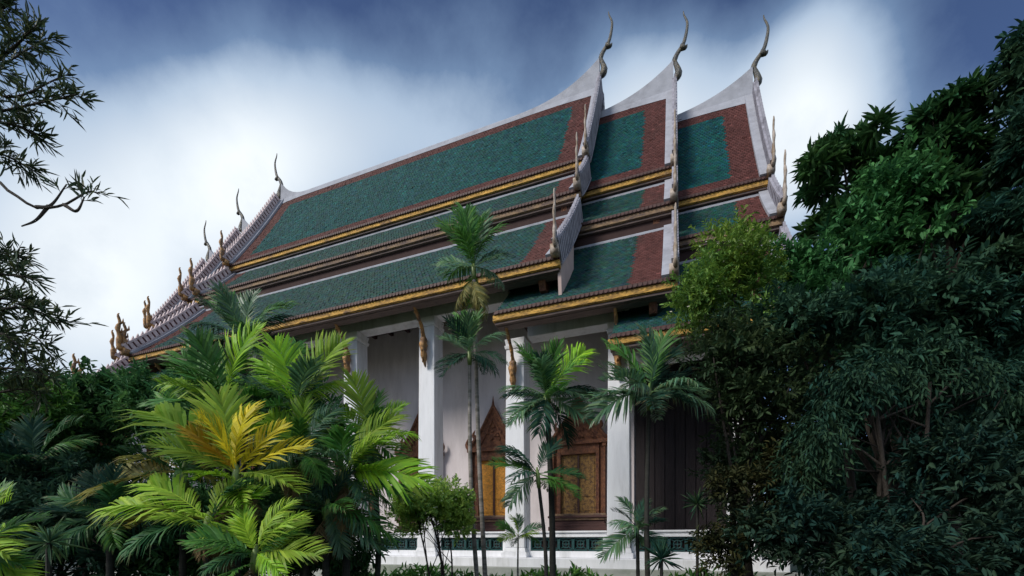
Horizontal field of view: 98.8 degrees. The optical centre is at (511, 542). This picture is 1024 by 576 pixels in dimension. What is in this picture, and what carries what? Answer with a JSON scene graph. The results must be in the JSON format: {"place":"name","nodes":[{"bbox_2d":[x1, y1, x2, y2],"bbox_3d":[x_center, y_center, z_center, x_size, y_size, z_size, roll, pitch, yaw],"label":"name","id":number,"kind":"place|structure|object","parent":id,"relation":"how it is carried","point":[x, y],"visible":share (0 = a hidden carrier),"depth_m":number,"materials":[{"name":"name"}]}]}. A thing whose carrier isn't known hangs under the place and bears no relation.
{"place":"outdoors","nodes":[
{"label":"outdoors","id":0,"kind":"place"},
{"bbox_2d":[53,547,848,575],"bbox_3d":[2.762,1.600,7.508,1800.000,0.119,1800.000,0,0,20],"label":"ground","id":1,"kind":"structure","parent":0,"point":[793,568],"depth_m":27.14,"materials":[{"name":"green plant"}]},
{"bbox_2d":[0,478,51,575],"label":"palm tree","id":2,"kind":"object","parent":1,"relation":"on","point":[10,561],"visible":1,"depth_m":3.26,"materials":[{"name":"green plant"}]},
{"bbox_2d":[0,364,94,466],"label":"leafy tree","id":3,"kind":"object","parent":1,"relation":"on","point":[60,411],"visible":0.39,"depth_m":7.91,"materials":[{"name":"green plant"}]},
{"bbox_2d":[11,517,87,575],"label":"spiky plant","id":4,"kind":"object","parent":1,"relation":"on","point":[48,536],"visible":0.94,"depth_m":4.58,"materials":[{"name":"green plant"}]},
{"bbox_2d":[0,412,100,484],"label":"palm tree","id":5,"kind":"object","parent":1,"relation":"on","point":[29,426],"visible":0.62,"depth_m":6.60,"materials":[{"name":"teal plant"}]},
{"bbox_2d":[0,0,129,419],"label":"narrow leaf tree","id":6,"kind":"object","parent":1,"relation":"on","point":[27,304],"visible":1,"depth_m":4.57,"materials":[{"name":"green plant"}]},
{"bbox_2d":[8,355,166,575],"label":"broadleaf shrub","id":7,"kind":"object","parent":1,"relation":"on","point":[90,396],"visible":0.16,"depth_m":9.01,"materials":[{"name":"green plant"}]},
{"bbox_2d":[0,424,191,575],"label":"broadleaf shrub","id":8,"kind":"object","parent":1,"relation":"on","point":[28,493],"visible":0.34,"depth_m":6.03,"materials":[{"name":"teal plant"}]},
{"bbox_2d":[27,461,179,575],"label":"palm tree","id":9,"kind":"object","parent":1,"relation":"on","point":[108,491],"visible":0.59,"depth_m":5.50,"materials":[{"name":"green plant"}]},
{"bbox_2d":[66,434,232,575],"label":"palm tree","id":10,"kind":"object","parent":1,"relation":"on","point":[145,466],"visible":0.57,"depth_m":5.79,"materials":[{"name":"green plant"}]},
{"bbox_2d":[88,471,270,575],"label":"palm tree","id":11,"kind":"object","parent":1,"relation":"on","point":[159,484],"visible":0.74,"depth_m":4.93,"materials":[{"name":"green plant"}]},
{"bbox_2d":[112,379,316,575],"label":"palm tree","id":12,"kind":"object","parent":1,"relation":"on","point":[210,433],"visible":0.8,"depth_m":5.34,"materials":[{"name":"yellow plant"}]},
{"bbox_2d":[137,318,292,521],"bbox_3d":[-4.539,-0.944,6.879,2.405,5.296,1.802,0,0,-26],"label":"palm tree","id":13,"kind":"object","parent":1,"relation":"on","point":[210,355],"visible":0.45,"depth_m":6.75,"materials":[{"name":"green plant"}]},
{"bbox_2d":[95,354,352,527],"bbox_3d":[-5.765,-1.118,9.249,5.152,5.645,2.946,0,0,-9],"label":"palm tree","id":14,"kind":"object","parent":1,"relation":"on","point":[130,394],"visible":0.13,"depth_m":8.71,"materials":[{"name":"green plant"}]},
{"bbox_2d":[183,279,305,489],"bbox_3d":[-5.085,-1.586,8.244,2.032,6.574,1.672,0,0,37],"label":"palm tree","id":15,"kind":"object","parent":1,"relation":"on","point":[230,304],"visible":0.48,"depth_m":8.11,"materials":[{"name":"green plant"}]},
{"bbox_2d":[114,459,393,575],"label":"broadleaf shrub","id":16,"kind":"object","parent":1,"relation":"on","point":[172,562],"visible":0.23,"depth_m":6.21,"materials":[{"name":"green plant"}]},
{"bbox_2d":[178,497,330,575],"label":"palm tree","id":17,"kind":"object","parent":1,"relation":"on","point":[242,526],"visible":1,"depth_m":4.70,"materials":[{"name":"green plant"}]},
{"bbox_2d":[231,330,357,575],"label":"palm tree","id":18,"kind":"object","parent":1,"relation":"on","point":[292,367],"visible":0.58,"depth_m":6.52,"materials":[{"name":"green plant"}]},
{"bbox_2d":[245,391,358,575],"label":"palm tree","id":19,"kind":"object","parent":1,"relation":"on","point":[299,426],"visible":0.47,"depth_m":6.21,"materials":[{"name":"green plant"}]},
{"bbox_2d":[258,465,404,575],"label":"palm tree","id":20,"kind":"object","parent":1,"relation":"on","point":[329,529],"visible":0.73,"depth_m":5.93,"materials":[{"name":"green plant"}]},
{"bbox_2d":[333,550,373,575],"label":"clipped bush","id":21,"kind":"object","parent":1,"relation":"on","point":[358,569],"visible":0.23,"depth_m":7.61,"materials":[{"name":"green plant"}]},
{"bbox_2d":[312,366,420,575],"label":"palm tree","id":22,"kind":"object","parent":1,"relation":"on","point":[371,401],"visible":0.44,"depth_m":6.86,"materials":[{"name":"green plant"}]},
{"bbox_2d":[294,406,439,575],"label":"palm tree","id":23,"kind":"object","parent":1,"relation":"on","point":[342,437],"visible":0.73,"depth_m":6.02,"materials":[{"name":"green plant"}]},
{"bbox_2d":[52,11,803,575],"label":"temple hall","id":24,"kind":"structure","parent":1,"relation":"on","point":[588,197],"depth_m":15.88,"materials":[{"name":"tile"}]},
{"bbox_2d":[333,461,374,531],"bbox_3d":[-6.713,-2.960,18.622,2.330,5.080,0.397,0,0,20],"label":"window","id":25,"kind":"structure","parent":24,"relation":"in","point":[333,461],"depth_m":18.30,"materials":[{"name":"brown wood"}]},
{"bbox_2d":[394,408,444,531],"bbox_3d":[-3.710,-2.960,17.517,2.330,5.080,0.397,0,0,20],"label":"window","id":26,"kind":"structure","parent":24,"relation":"in","point":[414,447],"depth_m":17.57,"materials":[{"name":"brown wood"}]},
{"bbox_2d":[465,397,505,531],"bbox_3d":[-0.706,-2.960,16.412,2.330,5.080,0.397,0,0,20],"label":"window","id":27,"kind":"structure","parent":24,"relation":"in","point":[493,430],"depth_m":16.48,"materials":[{"name":"brown wood"}]},
{"bbox_2d":[548,397,607,530],"bbox_3d":[2.297,-2.960,15.307,2.330,5.080,0.397,0,0,20],"label":"window","id":28,"kind":"structure","parent":24,"relation":"in","point":[588,453],"depth_m":15.28,"materials":[{"name":"brown wood"}]},
{"bbox_2d":[382,473,479,575],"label":"flowering shrub","id":29,"kind":"object","parent":1,"relation":"on","point":[447,508],"visible":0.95,"depth_m":8.39,"materials":[{"name":"green plant"}]},
{"bbox_2d":[432,306,508,575],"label":"palm tree","id":30,"kind":"object","parent":1,"relation":"on","point":[465,322],"visible":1,"depth_m":9.21,"materials":[{"name":"green plant"}]},
{"bbox_2d":[432,201,513,575],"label":"palm tree","id":31,"kind":"object","parent":1,"relation":"on","point":[465,237],"visible":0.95,"depth_m":9.56,"materials":[{"name":"green plant"}]},
{"bbox_2d":[493,513,545,575],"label":"palm tree","id":32,"kind":"object","parent":1,"relation":"on","point":[517,521],"visible":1,"depth_m":8.60,"materials":[{"name":"green plant"}]},
{"bbox_2d":[484,436,587,575],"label":"palm tree","id":33,"kind":"object","parent":1,"relation":"on","point":[547,448],"visible":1,"depth_m":7.08,"materials":[{"name":"green plant"}]},
{"bbox_2d":[497,337,601,575],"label":"palm tree","id":34,"kind":"object","parent":1,"relation":"on","point":[547,374],"visible":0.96,"depth_m":7.38,"materials":[{"name":"green plant"}]},
{"bbox_2d":[364,558,765,575],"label":"ground cover","id":35,"kind":"object","parent":1,"relation":"on","point":[574,570],"visible":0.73,"depth_m":11.51,"materials":[{"name":"green plant"}]},
{"bbox_2d":[592,496,668,575],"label":"palm tree","id":36,"kind":"object","parent":1,"relation":"on","point":[608,541],"visible":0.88,"depth_m":7.28,"materials":[{"name":"green plant"}]},
{"bbox_2d":[581,321,715,575],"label":"palm tree","id":37,"kind":"object","parent":1,"relation":"on","point":[652,348],"visible":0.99,"depth_m":7.05,"materials":[{"name":"green plant"}]},
{"bbox_2d":[639,536,684,575],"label":"spiky plant","id":38,"kind":"object","parent":1,"relation":"on","point":[662,553],"visible":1,"depth_m":6.78,"materials":[{"name":"teal plant"}]},
{"bbox_2d":[681,486,714,575],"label":"spiky plant","id":39,"kind":"object","parent":1,"relation":"on","point":[697,502],"visible":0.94,"depth_m":7.58,"materials":[{"name":"green plant"}]},
{"bbox_2d":[659,204,792,565],"bbox_3d":[4.064,-2.244,8.329,2.598,7.893,1.920,0,0,-41],"label":"flowering tree","id":40,"kind":"object","parent":1,"relation":"on","point":[726,274],"visible":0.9,"depth_m":8.08,"materials":[{"name":"green plant"}]},
{"bbox_2d":[671,300,843,575],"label":"leafy tree","id":41,"kind":"object","parent":1,"relation":"on","point":[751,360],"visible":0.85,"depth_m":7.39,"materials":[{"name":"green plant"}]},
{"bbox_2d":[684,437,832,575],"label":"leafy tree","id":42,"kind":"object","parent":1,"relation":"on","point":[745,496],"visible":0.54,"depth_m":6.86,"materials":[{"name":"green plant"}]},
{"bbox_2d":[763,250,918,575],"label":"leafy tree","id":43,"kind":"object","parent":1,"relation":"on","point":[802,407],"visible":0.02,"depth_m":16.08,"materials":[{"name":"teal plant"}]},
{"bbox_2d":[788,100,924,575],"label":"leafy tree","id":44,"kind":"object","parent":1,"relation":"on","point":[826,162],"visible":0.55,"depth_m":8.67,"materials":[{"name":"green plant"}]},
{"bbox_2d":[754,125,976,507],"bbox_3d":[6.491,-2.820,8.528,3.376,9.062,2.261,0,0,20],"label":"leafy tree","id":45,"kind":"object","parent":1,"relation":"on","point":[815,266],"visible":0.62,"depth_m":7.94,"materials":[{"name":"green plant"}]},
{"bbox_2d":[717,407,1023,575],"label":"broadleaf shrub","id":46,"kind":"object","parent":1,"relation":"on","point":[856,533],"visible":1,"depth_m":5.86,"materials":[{"name":"green plant"}]},
{"bbox_2d":[744,234,1023,500],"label":"leafy tree","id":47,"kind":"object","parent":1,"relation":"on","point":[871,312],"visible":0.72,"depth_m":6.96,"materials":[{"name":"teal plant"}]},
{"bbox_2d":[774,335,994,575],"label":"leafy tree","id":48,"kind":"object","parent":1,"relation":"on","point":[864,479],"visible":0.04,"depth_m":11.44,"materials":[{"name":"teal plant"}]},
{"bbox_2d":[757,324,1023,572],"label":"weeping tree","id":49,"kind":"object","parent":1,"relation":"on","point":[876,392],"visible":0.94,"depth_m":6.48,"materials":[{"name":"teal plant"}]},
{"bbox_2d":[833,231,1020,466],"bbox_3d":[14.642,-5.052,14.761,7.764,13.534,5.481,0,0,20],"label":"leafy tree","id":50,"kind":"object","parent":1,"relation":"on","point":[940,242],"depth_m":13.95,"materials":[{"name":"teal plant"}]},
{"bbox_2d":[861,64,1023,575],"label":"leafy tree","id":51,"kind":"object","parent":1,"relation":"on","point":[957,115],"visible":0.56,"depth_m":7.67,"materials":[{"name":"green plant"}]},
{"bbox_2d":[888,331,1023,575],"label":"leafy tree","id":52,"kind":"object","parent":1,"relation":"on","point":[1020,428],"visible":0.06,"depth_m":9.95,"materials":[{"name":"teal plant"}]},
{"bbox_2d":[957,19,1023,320],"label":"leafy tree","id":53,"kind":"object","parent":1,"relation":"on","point":[1003,208],"visible":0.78,"depth_m":6.96,"materials":[{"name":"teal plant"}]},
{"bbox_2d":[0,0,1023,492],"label":"sky","id":54,"kind":"structure","parent":0,"point":[201,98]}
]}

